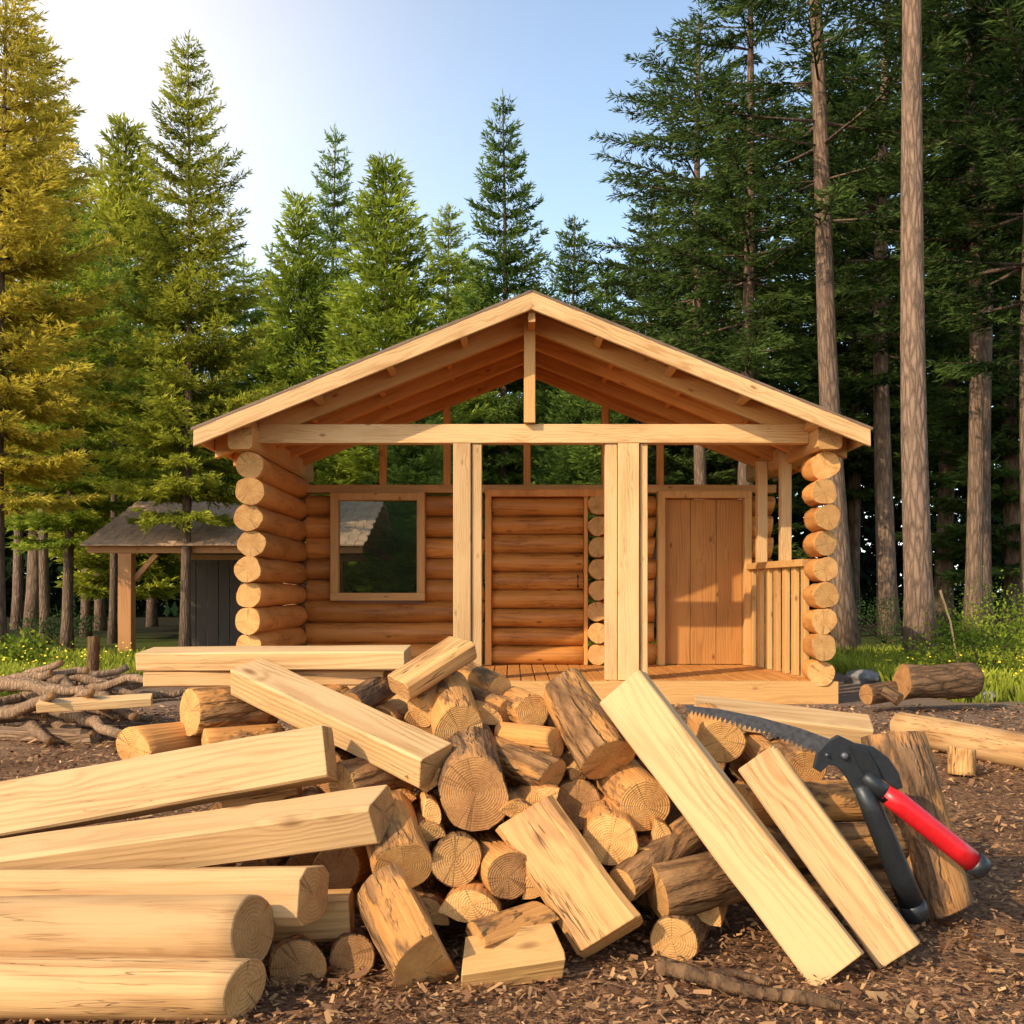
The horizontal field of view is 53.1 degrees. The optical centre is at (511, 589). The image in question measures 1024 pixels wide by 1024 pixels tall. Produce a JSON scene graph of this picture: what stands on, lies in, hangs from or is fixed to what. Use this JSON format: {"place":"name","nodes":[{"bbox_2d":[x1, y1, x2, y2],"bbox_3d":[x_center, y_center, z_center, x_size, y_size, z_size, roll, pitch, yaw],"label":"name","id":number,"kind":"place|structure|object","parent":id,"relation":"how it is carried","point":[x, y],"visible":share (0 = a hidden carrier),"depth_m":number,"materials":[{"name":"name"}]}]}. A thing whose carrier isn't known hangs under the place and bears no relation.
{"place":"outdoors","nodes":[
{"label":"outdoors","id":0,"kind":"place"},
{"bbox_2d":[0,0,1017,591],"label":"sky","id":1,"kind":"structure","parent":0,"point":[418,81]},
{"bbox_2d":[0,592,1023,1023],"bbox_3d":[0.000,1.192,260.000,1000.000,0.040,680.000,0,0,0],"label":"ground","id":2,"kind":"structure","parent":0,"point":[166,634],"depth_m":3.33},
{"bbox_2d":[0,624,77,665],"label":"shrub","id":3,"kind":"object","parent":2,"relation":"on","point":[19,649],"visible":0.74,"depth_m":14.68,"materials":[{"name":"green plant"}]},
{"bbox_2d":[0,726,99,743],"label":"board","id":4,"kind":"object","parent":2,"relation":"on","point":[65,735],"visible":0.77,"depth_m":7.95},
{"bbox_2d":[0,20,117,634],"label":"conifer tree","id":5,"kind":"object","parent":2,"relation":"on","point":[32,593],"visible":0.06,"depth_m":26.86,"materials":[{"name":"plant"}]},
{"bbox_2d":[4,230,125,644],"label":"conifer tree","id":6,"kind":"object","parent":2,"relation":"on","point":[44,598],"visible":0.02,"depth_m":22.37,"materials":[{"name":"plant"}]},
{"bbox_2d":[0,0,142,653],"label":"conifer tree","id":7,"kind":"object","parent":2,"relation":"on","point":[28,399],"visible":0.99,"depth_m":16.39,"materials":[{"name":"plant"}]},
{"bbox_2d":[4,178,178,650],"bbox_3d":[-8.593,-3.393,19.944,4.046,9.305,3.845,0,0,36],"label":"conifer tree","id":8,"kind":"object","parent":2,"relation":"on","point":[69,525],"visible":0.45,"depth_m":19.75,"materials":[{"name":"plant"}]},
{"bbox_2d":[14,111,210,621],"bbox_3d":[-9.390,-5.200,25.015,4.753,13.026,4.744,0,0,36],"label":"conifer tree","id":9,"kind":"object","parent":2,"relation":"on","point":[165,570],"visible":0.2,"depth_m":24.59,"materials":[{"name":"plant"}]},
{"bbox_2d":[63,246,183,642],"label":"conifer tree","id":10,"kind":"object","parent":2,"relation":"on","point":[112,634],"visible":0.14,"depth_m":22.95,"materials":[{"name":"plant"}]},
{"bbox_2d":[0,952,265,1022],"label":"peeled log","id":11,"kind":"object","parent":2,"relation":"on","point":[65,986],"visible":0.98,"depth_m":2.76,"materials":[{"name":"brown wood"}]},
{"bbox_2d":[0,894,273,960],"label":"peeled log","id":12,"kind":"object","parent":11,"relation":"on","point":[234,926],"visible":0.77,"depth_m":2.89,"materials":[{"name":"brown wood"}]},
{"bbox_2d":[0,865,328,925],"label":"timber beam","id":13,"kind":"structure","parent":12,"relation":"on","point":[295,895],"depth_m":3.08,"materials":[{"name":"brown wood"}]},
{"bbox_2d":[78,28,286,646],"bbox_3d":[-5.343,-4.024,16.954,3.420,10.588,3.250,0,0,33],"label":"conifer tree","id":14,"kind":"object","parent":2,"relation":"on","point":[187,488],"visible":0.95,"depth_m":16.65,"materials":[{"name":"plant"}]},
{"bbox_2d":[80,501,306,653],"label":"open shed","id":15,"kind":"structure","parent":2,"relation":"on","point":[217,555],"depth_m":17.90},
{"bbox_2d":[192,248,290,501],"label":"conifer tree","id":16,"kind":"object","parent":2,"relation":"on","point":[254,320],"visible":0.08,"depth_m":33.65,"materials":[{"name":"plant"}]},
{"bbox_2d":[217,186,345,500],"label":"conifer tree","id":17,"kind":"object","parent":2,"relation":"on","point":[310,324],"visible":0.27,"depth_m":25.55,"materials":[{"name":"green plant"}]},
{"bbox_2d":[269,934,326,984],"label":"firewood log","id":18,"kind":"object","parent":2,"relation":"on","point":[294,958],"visible":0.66,"depth_m":3.10,"materials":[{"name":"brown wood"}]},
{"bbox_2d":[271,889,354,943],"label":"timber beam","id":19,"kind":"structure","parent":18,"relation":"on","point":[335,921],"depth_m":3.31,"materials":[{"name":"brown wood"}]},
{"bbox_2d":[290,123,373,369],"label":"conifer tree","id":20,"kind":"object","parent":2,"relation":"on","point":[332,221],"visible":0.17,"depth_m":32.78,"materials":[{"name":"green plant"}]},
{"bbox_2d":[329,925,374,977],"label":"firewood log","id":21,"kind":"object","parent":2,"relation":"on","point":[354,951],"visible":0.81,"depth_m":3.17,"materials":[{"name":"brown wood"}]},
{"bbox_2d":[350,870,372,907],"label":"firewood log","id":22,"kind":"object","parent":2,"relation":"on","point":[356,888],"visible":0.02,"depth_m":3.79,"materials":[{"name":"brown wood"}]},
{"bbox_2d":[313,846,370,888],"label":"firewood log","id":23,"kind":"object","parent":22,"relation":"on","point":[347,868],"visible":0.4,"depth_m":3.56,"materials":[{"name":"brown wood"}]},
{"bbox_2d":[305,148,495,557],"bbox_3d":[-3.051,-4.579,24.536,5.235,11.759,5.244,0,0,-21],"label":"conifer tree","id":24,"kind":"object","parent":2,"relation":"on","point":[398,309],"visible":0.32,"depth_m":23.86,"materials":[{"name":"plant"}]},
{"bbox_2d":[357,862,459,990],"bbox_3d":[-0.326,1.054,3.170,0.217,0.309,0.350,-19,35,-19],"label":"split log","id":25,"kind":"object","parent":2,"relation":"on","point":[397,920],"visible":0.89,"depth_m":3.06,"materials":[{"name":"brown wood"}]},
{"bbox_2d":[359,406,484,582],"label":"conifer tree","id":26,"kind":"object","parent":2,"relation":"on","point":[426,461],"visible":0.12,"depth_m":21.50,"materials":[{"name":"green plant"}]},
{"bbox_2d":[417,200,508,483],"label":"conifer tree","id":27,"kind":"object","parent":2,"relation":"on","point":[452,303],"visible":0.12,"depth_m":34.72,"materials":[{"name":"plant"}]},
{"bbox_2d":[4,329,1019,616],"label":"distant wood","id":28,"kind":"object","parent":2,"relation":"on","point":[868,581],"visible":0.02,"depth_m":45.29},
{"bbox_2d":[0,703,1023,1023],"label":"wood chips","id":29,"kind":"object","parent":2,"relation":"on","point":[336,1011],"visible":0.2,"depth_m":3.05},
{"bbox_2d":[420,878,451,925],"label":"split log","id":30,"kind":"object","parent":29,"relation":"on","point":[433,897],"visible":0.49,"depth_m":3.37,"materials":[{"name":"brown wood"}]},
{"bbox_2d":[413,884,423,894],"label":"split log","id":31,"kind":"object","parent":30,"relation":"on","point":[418,889],"visible":0.08,"depth_m":3.43,"materials":[{"name":"brown wood"}]},
{"bbox_2d":[365,790,432,887],"bbox_3d":[-0.394,0.835,3.435,0.207,0.208,0.300,42,8,-34],"label":"firewood log","id":32,"kind":"object","parent":31,"relation":"on","point":[403,846],"visible":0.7,"depth_m":3.32,"materials":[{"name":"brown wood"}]},
{"bbox_2d":[0,785,394,868],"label":"timber beam","id":33,"kind":"structure","parent":32,"relation":"on","point":[345,819],"depth_m":3.26,"materials":[{"name":"brown wood"}]},
{"bbox_2d":[0,725,337,838],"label":"timber beam","id":34,"kind":"structure","parent":33,"relation":"on","point":[165,781],"depth_m":3.45,"materials":[{"name":"brown wood"}]},
{"bbox_2d":[460,923,565,990],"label":"timber beam","id":35,"kind":"structure","parent":29,"relation":"on","point":[525,953],"depth_m":3.06,"materials":[{"name":"brown wood"}]},
{"bbox_2d":[466,901,559,947],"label":"split log","id":36,"kind":"object","parent":35,"relation":"on","point":[492,929],"visible":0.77,"depth_m":3.18,"materials":[{"name":"brown wood"}]},
{"bbox_2d":[437,877,503,922],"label":"split log","id":37,"kind":"object","parent":36,"relation":"on","point":[475,898],"visible":0.62,"depth_m":3.26,"materials":[{"name":"brown wood"}]},
{"bbox_2d":[429,823,481,887],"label":"firewood log","id":38,"kind":"object","parent":37,"relation":"on","point":[456,852],"visible":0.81,"depth_m":3.36,"materials":[{"name":"beige wood"}]},
{"bbox_2d":[437,723,508,831],"bbox_3d":[-0.154,0.647,3.639,0.260,0.260,0.426,16,10,-11],"label":"firewood log","id":39,"kind":"object","parent":38,"relation":"on","point":[473,791],"visible":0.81,"depth_m":3.46,"materials":[{"name":"wood"}]},
{"bbox_2d":[430,675,482,739],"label":"firewood log","id":40,"kind":"object","parent":39,"relation":"on","point":[454,709],"visible":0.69,"depth_m":3.73,"materials":[{"name":"brown wood"}]},
{"bbox_2d":[407,671,467,727],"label":"firewood log","id":41,"kind":"object","parent":40,"relation":"on","point":[420,706],"visible":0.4,"depth_m":3.85,"materials":[{"name":"brown wood"}]},
{"bbox_2d":[388,636,476,700],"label":"timber beam","id":42,"kind":"structure","parent":41,"relation":"on","point":[428,669],"depth_m":3.85,"materials":[{"name":"brown wood"}]},
{"bbox_2d":[471,831,526,899],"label":"firewood log","id":43,"kind":"object","parent":37,"relation":"on","point":[501,874],"visible":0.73,"depth_m":3.35,"materials":[{"name":"brown wood"}]},
{"bbox_2d":[738,745,919,968],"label":"timber beam","id":44,"kind":"structure","parent":29,"relation":"on","point":[878,925],"depth_m":3.31,"materials":[{"name":"brown wood"}]},
{"bbox_2d":[446,89,582,627],"bbox_3d":[-0.367,-6.697,30.069,4.660,16.027,4.927,0,0,36],"label":"conifer tree","id":45,"kind":"object","parent":2,"relation":"on","point":[506,271],"visible":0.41,"depth_m":29.63,"materials":[{"name":"plant"}]},
{"bbox_2d":[191,290,872,704],"bbox_3d":[0.200,-0.888,12.098,6.835,4.236,3.705,0,0,0],"label":"log cabin","id":46,"kind":"object","parent":2,"relation":"on","point":[411,566],"visible":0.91,"depth_m":11.71,"materials":[{"name":"brown wood"}]},
{"bbox_2d":[330,492,425,600],"bbox_3d":[-1.695,-0.548,12.970,1.190,1.364,0.165,0,0,0],"label":"window","id":47,"kind":"structure","parent":46,"relation":"in","point":[377,539],"depth_m":13.02,"materials":[{"name":"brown wood"}]},
{"bbox_2d":[492,497,583,664],"bbox_3d":[0.325,-0.116,13.041,1.160,2.138,0.323,0,0,0],"label":"door","id":48,"kind":"structure","parent":46,"relation":"in","point":[538,542],"depth_m":12.96,"materials":[{"name":"wood"}]},
{"bbox_2d":[665,499,741,663],"bbox_3d":[2.430,-0.105,13.029,0.984,2.090,0.046,0,0,0],"label":"plank door","id":49,"kind":"structure","parent":46,"relation":"in","point":[703,538],"depth_m":13.01,"materials":[{"name":"brown wood"}]},
{"bbox_2d":[509,211,621,539],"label":"conifer tree","id":50,"kind":"object","parent":2,"relation":"on","point":[566,288],"visible":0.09,"depth_m":33.73,"materials":[{"name":"plant"}]},
{"bbox_2d":[495,795,642,957],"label":"timber beam","id":51,"kind":"structure","parent":2,"relation":"on","point":[587,902],"depth_m":3.30,"materials":[{"name":"brown wood"}]},
{"bbox_2d":[506,778,559,805],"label":"split log","id":52,"kind":"object","parent":51,"relation":"on","point":[531,795],"visible":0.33,"depth_m":3.54,"materials":[{"name":"brown wood"}]},
{"bbox_2d":[493,735,565,785],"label":"firewood log","id":53,"kind":"object","parent":52,"relation":"on","point":[525,765],"visible":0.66,"depth_m":3.62,"materials":[{"name":"brown wood"}]},
{"bbox_2d":[531,389,655,642],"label":"conifer tree","id":54,"kind":"object","parent":2,"relation":"on","point":[574,464],"visible":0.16,"depth_m":22.57,"materials":[{"name":"plant"}]},
{"bbox_2d":[590,188,736,626],"bbox_3d":[4.631,-5.909,32.786,5.918,14.424,5.886,0,0,-8],"label":"conifer tree","id":55,"kind":"object","parent":2,"relation":"on","point":[672,461],"visible":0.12,"depth_m":32.44,"materials":[{"name":"plant"}]},
{"bbox_2d":[650,914,709,961],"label":"firewood log","id":56,"kind":"object","parent":2,"relation":"on","point":[684,936],"visible":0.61,"depth_m":3.28,"materials":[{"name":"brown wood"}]},
{"bbox_2d":[646,851,746,917],"bbox_3d":[0.686,0.991,3.506,0.517,0.192,0.197,-4,11,-28],"label":"firewood log","id":57,"kind":"object","parent":56,"relation":"on","point":[695,884],"visible":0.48,"depth_m":3.38,"materials":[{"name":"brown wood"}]},
{"bbox_2d":[609,815,703,901],"bbox_3d":[0.512,0.905,3.501,0.436,0.126,0.127,-26,2,-36],"label":"firewood log","id":58,"kind":"object","parent":57,"relation":"on","point":[632,877],"visible":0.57,"depth_m":3.42,"materials":[{"name":"brown wood"}]},
{"bbox_2d":[583,792,638,865],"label":"firewood log","id":59,"kind":"object","parent":58,"relation":"on","point":[610,834],"visible":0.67,"depth_m":3.46,"materials":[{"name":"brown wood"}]},
{"bbox_2d":[637,831,650,850],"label":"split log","id":60,"kind":"object","parent":58,"relation":"on","point":[643,837],"visible":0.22,"depth_m":3.55,"materials":[{"name":"brown wood"}]},
{"bbox_2d":[590,759,670,831],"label":"firewood log","id":61,"kind":"object","parent":60,"relation":"on","point":[635,791],"visible":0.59,"depth_m":3.56,"materials":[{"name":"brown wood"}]},
{"bbox_2d":[555,0,813,499],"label":"pine tree","id":62,"kind":"object","parent":2,"relation":"on","point":[700,477],"visible":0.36,"depth_m":26.78,"materials":[{"name":"plant"}]},
{"bbox_2d":[600,670,863,985],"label":"timber beam","id":63,"kind":"structure","parent":2,"relation":"on","point":[802,923],"depth_m":3.30,"materials":[{"name":"brown wood"}]},
{"bbox_2d":[599,0,900,499],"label":"pine tree","id":64,"kind":"object","parent":2,"relation":"on","point":[746,352],"visible":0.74,"depth_m":22.42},
{"bbox_2d":[656,955,843,1011],"bbox_3d":[0.677,1.145,2.962,0.550,0.061,0.064,0,0,35],"label":"branch","id":65,"kind":"object","parent":2,"relation":"on","point":[666,967],"visible":1,"depth_m":2.95,"materials":[{"name":"brown wood"}]},
{"bbox_2d":[654,100,847,592],"bbox_3d":[7.304,-7.467,34.148,7.098,17.592,6.714,0,0,-32],"label":"conifer tree","id":66,"kind":"object","parent":2,"relation":"on","point":[725,462],"visible":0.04,"depth_m":33.07,"materials":[{"name":"plant"}]},
{"bbox_2d":[668,0,969,651],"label":"pine tree","id":67,"kind":"object","parent":2,"relation":"on","point":[845,630],"visible":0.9,"depth_m":19.40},
{"bbox_2d":[685,705,990,924],"bbox_3d":[1.076,0.757,3.438,1.012,0.753,0.180,0,0,0],"label":"lopper saw","id":68,"kind":"object","parent":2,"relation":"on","point":[865,770],"visible":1,"depth_m":3.39,"materials":[{"name":"metal"}]},
{"bbox_2d":[798,865,896,911],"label":"firewood log","id":69,"kind":"object","parent":2,"relation":"on","point":[878,873],"visible":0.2,"depth_m":3.69,"materials":[{"name":"brown wood"}]},
{"bbox_2d":[768,822,908,868],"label":"firewood log","id":70,"kind":"object","parent":69,"relation":"on","point":[857,836],"visible":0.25,"depth_m":3.62,"materials":[{"name":"brown wood"}]},
{"bbox_2d":[734,780,885,825],"bbox_3d":[1.092,0.772,3.720,0.634,0.161,0.157,1,-34,-15],"label":"firewood log","id":71,"kind":"object","parent":70,"relation":"on","point":[837,800],"visible":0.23,"depth_m":3.67,"materials":[{"name":"brown wood"}]},
{"bbox_2d":[769,736,826,780],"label":"firewood log","id":72,"kind":"object","parent":71,"relation":"on","point":[800,760],"visible":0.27,"depth_m":3.78,"materials":[{"name":"brown wood"}]},
{"bbox_2d":[763,16,968,621],"bbox_3d":[12.887,-10.071,38.141,8.918,22.894,8.966,0,0,-1],"label":"conifer tree","id":73,"kind":"object","parent":2,"relation":"on","point":[858,471],"visible":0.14,"depth_m":37.45,"materials":[{"name":"plant"}]},
{"bbox_2d":[717,0,1023,635],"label":"conifer tree","id":74,"kind":"object","parent":2,"relation":"on","point":[879,349],"visible":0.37,"depth_m":26.70,"materials":[{"name":"plant"}]},
{"bbox_2d":[838,0,939,655],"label":"pine tree","id":75,"kind":"object","parent":2,"relation":"on","point":[918,601],"visible":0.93,"depth_m":16.41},
{"bbox_2d":[802,3,1023,626],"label":"conifer tree","id":76,"kind":"object","parent":2,"relation":"on","point":[943,492],"visible":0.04,"depth_m":32.89,"materials":[{"name":"plant"}]},
{"bbox_2d":[861,731,974,922],"bbox_3d":[1.480,0.845,3.739,0.238,0.682,0.232,-18,-12,23],"label":"firewood log","id":77,"kind":"object","parent":2,"relation":"on","point":[943,882],"visible":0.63,"depth_m":3.65,"materials":[{"name":"brown wood"}]},
{"bbox_2d":[815,0,1023,642],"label":"pine tree","id":78,"kind":"object","parent":2,"relation":"on","point":[1007,176],"visible":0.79,"depth_m":19.03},
{"bbox_2d":[828,0,1023,647],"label":"pine tree","id":79,"kind":"object","parent":2,"relation":"on","point":[974,536],"visible":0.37,"depth_m":20.87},
{"bbox_2d":[838,1,1023,635],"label":"conifer tree","id":80,"kind":"object","parent":2,"relation":"on","point":[987,386],"visible":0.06,"depth_m":25.87,"materials":[{"name":"plant"}]},
{"bbox_2d":[893,662,983,699],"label":"fallen log","id":81,"kind":"object","parent":2,"relation":"on","point":[959,680],"visible":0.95,"depth_m":9.87,"materials":[{"name":"brown wood"}]},
{"bbox_2d":[872,2,1023,629],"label":"conifer tree","id":82,"kind":"object","parent":2,"relation":"on","point":[1005,444],"visible":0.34,"depth_m":30.52,"materials":[{"name":"brown wood"}]},
{"bbox_2d":[874,597,1023,672],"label":"shrub","id":83,"kind":"object","parent":2,"relation":"on","point":[972,637],"visible":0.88,"depth_m":13.48,"materials":[{"name":"green plant"}]},
{"bbox_2d":[890,712,1023,768],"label":"peeled log","id":84,"kind":"object","parent":2,"relation":"on","point":[998,746],"visible":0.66,"depth_m":7.14,"materials":[{"name":"brown wood"}]},
{"bbox_2d":[0,639,1023,704],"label":"grass","id":85,"kind":"structure","parent":0,"point":[1004,680],"depth_m":14.08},
{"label":"firewood log","id":86,"kind":"object","parent":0,"visible":0},
{"bbox_2d":[201,723,284,744],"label":"firewood log","id":87,"kind":"object","parent":86,"relation":"on","point":[214,735],"visible":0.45,"depth_m":3.98,"materials":[{"name":"brown wood"}]},
{"bbox_2d":[180,685,277,736],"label":"firewood log","id":88,"kind":"object","parent":87,"relation":"on","point":[201,708],"visible":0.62,"depth_m":4.00,"materials":[{"name":"brown wood"}]},
{"bbox_2d":[116,721,201,759],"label":"firewood log","id":89,"kind":"object","parent":88,"relation":"on","point":[138,741],"visible":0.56,"depth_m":3.93,"materials":[{"name":"beige wood"}]},
{"bbox_2d":[143,670,384,686],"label":"timber beam","id":90,"kind":"structure","parent":88,"relation":"on","point":[222,678],"depth_m":4.12,"materials":[{"name":"brown wood"}]},
{"bbox_2d":[135,645,410,670],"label":"timber beam","id":91,"kind":"structure","parent":90,"relation":"on","point":[342,657],"depth_m":4.11,"materials":[{"name":"brown wood"}]},
{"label":"branch","id":92,"kind":"object","parent":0,"visible":0},
{"bbox_2d":[0,660,63,691],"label":"branch","id":93,"kind":"object","parent":92,"relation":"on","point":[55,665],"visible":0.43,"depth_m":8.60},
{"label":"branch","id":94,"kind":"object","parent":93,"relation":"on","visible":0},
{"bbox_2d":[45,674,109,712],"bbox_3d":[-3.563,0.814,8.360,0.122,0.251,1.382,0,0,-42],"label":"branch","id":95,"kind":"object","parent":94,"relation":"on","point":[62,679],"visible":0.28,"depth_m":8.53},
{"bbox_2d":[36,693,152,712],"bbox_3d":[-3.171,0.860,7.800,0.812,0.073,0.146,-2,11,-14],"label":"board","id":96,"kind":"object","parent":95,"relation":"on","point":[99,702],"visible":0.99,"depth_m":7.75,"materials":[{"name":"brown wood"}]},
{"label":"firewood log","id":97,"kind":"object","parent":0,"visible":0},
{"bbox_2d":[557,778,600,830],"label":"firewood log","id":98,"kind":"object","parent":97,"relation":"on","point":[578,799],"visible":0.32,"depth_m":3.63,"materials":[{"name":"brown wood"}]},
{"bbox_2d":[543,668,635,779],"bbox_3d":[0.263,0.491,3.763,0.203,0.210,0.451,26,18,-35],"label":"firewood log","id":99,"kind":"object","parent":98,"relation":"on","point":[597,744],"visible":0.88,"depth_m":3.64,"materials":[{"name":"brown wood"}]},
{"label":"split log","id":100,"kind":"object","parent":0,"visible":0},
{"bbox_2d":[494,721,563,756],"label":"firewood log","id":101,"kind":"object","parent":100,"relation":"on","point":[548,740],"visible":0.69,"depth_m":3.73,"materials":[{"name":"beige wood"}]},
{"label":"split log","id":102,"kind":"object","parent":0,"visible":0},
{"bbox_2d":[501,686,548,725],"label":"firewood log","id":103,"kind":"object","parent":102,"relation":"on","point":[523,706],"visible":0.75,"depth_m":3.86,"materials":[{"name":"brown wood"}]},
{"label":"split log","id":104,"kind":"object","parent":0,"visible":0},
{"bbox_2d":[329,758,414,791],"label":"firewood log","id":105,"kind":"object","parent":104,"relation":"on","point":[354,773],"visible":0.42,"depth_m":3.56,"materials":[{"name":"brown wood"}]},
{"bbox_2d":[230,658,451,788],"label":"timber beam","id":106,"kind":"structure","parent":105,"relation":"on","point":[399,749],"depth_m":3.69,"materials":[{"name":"brown wood"}]},
{"label":"split log","id":107,"kind":"object","parent":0,"visible":0},
{"bbox_2d":[687,703,746,762],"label":"firewood log","id":108,"kind":"object","parent":107,"relation":"on","point":[722,742],"visible":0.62,"depth_m":3.80,"materials":[{"name":"brown wood"}]},
{"bbox_2d":[694,695,873,743],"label":"timber beam","id":109,"kind":"structure","parent":108,"relation":"on","point":[852,727],"depth_m":4.01,"materials":[{"name":"brown wood"}]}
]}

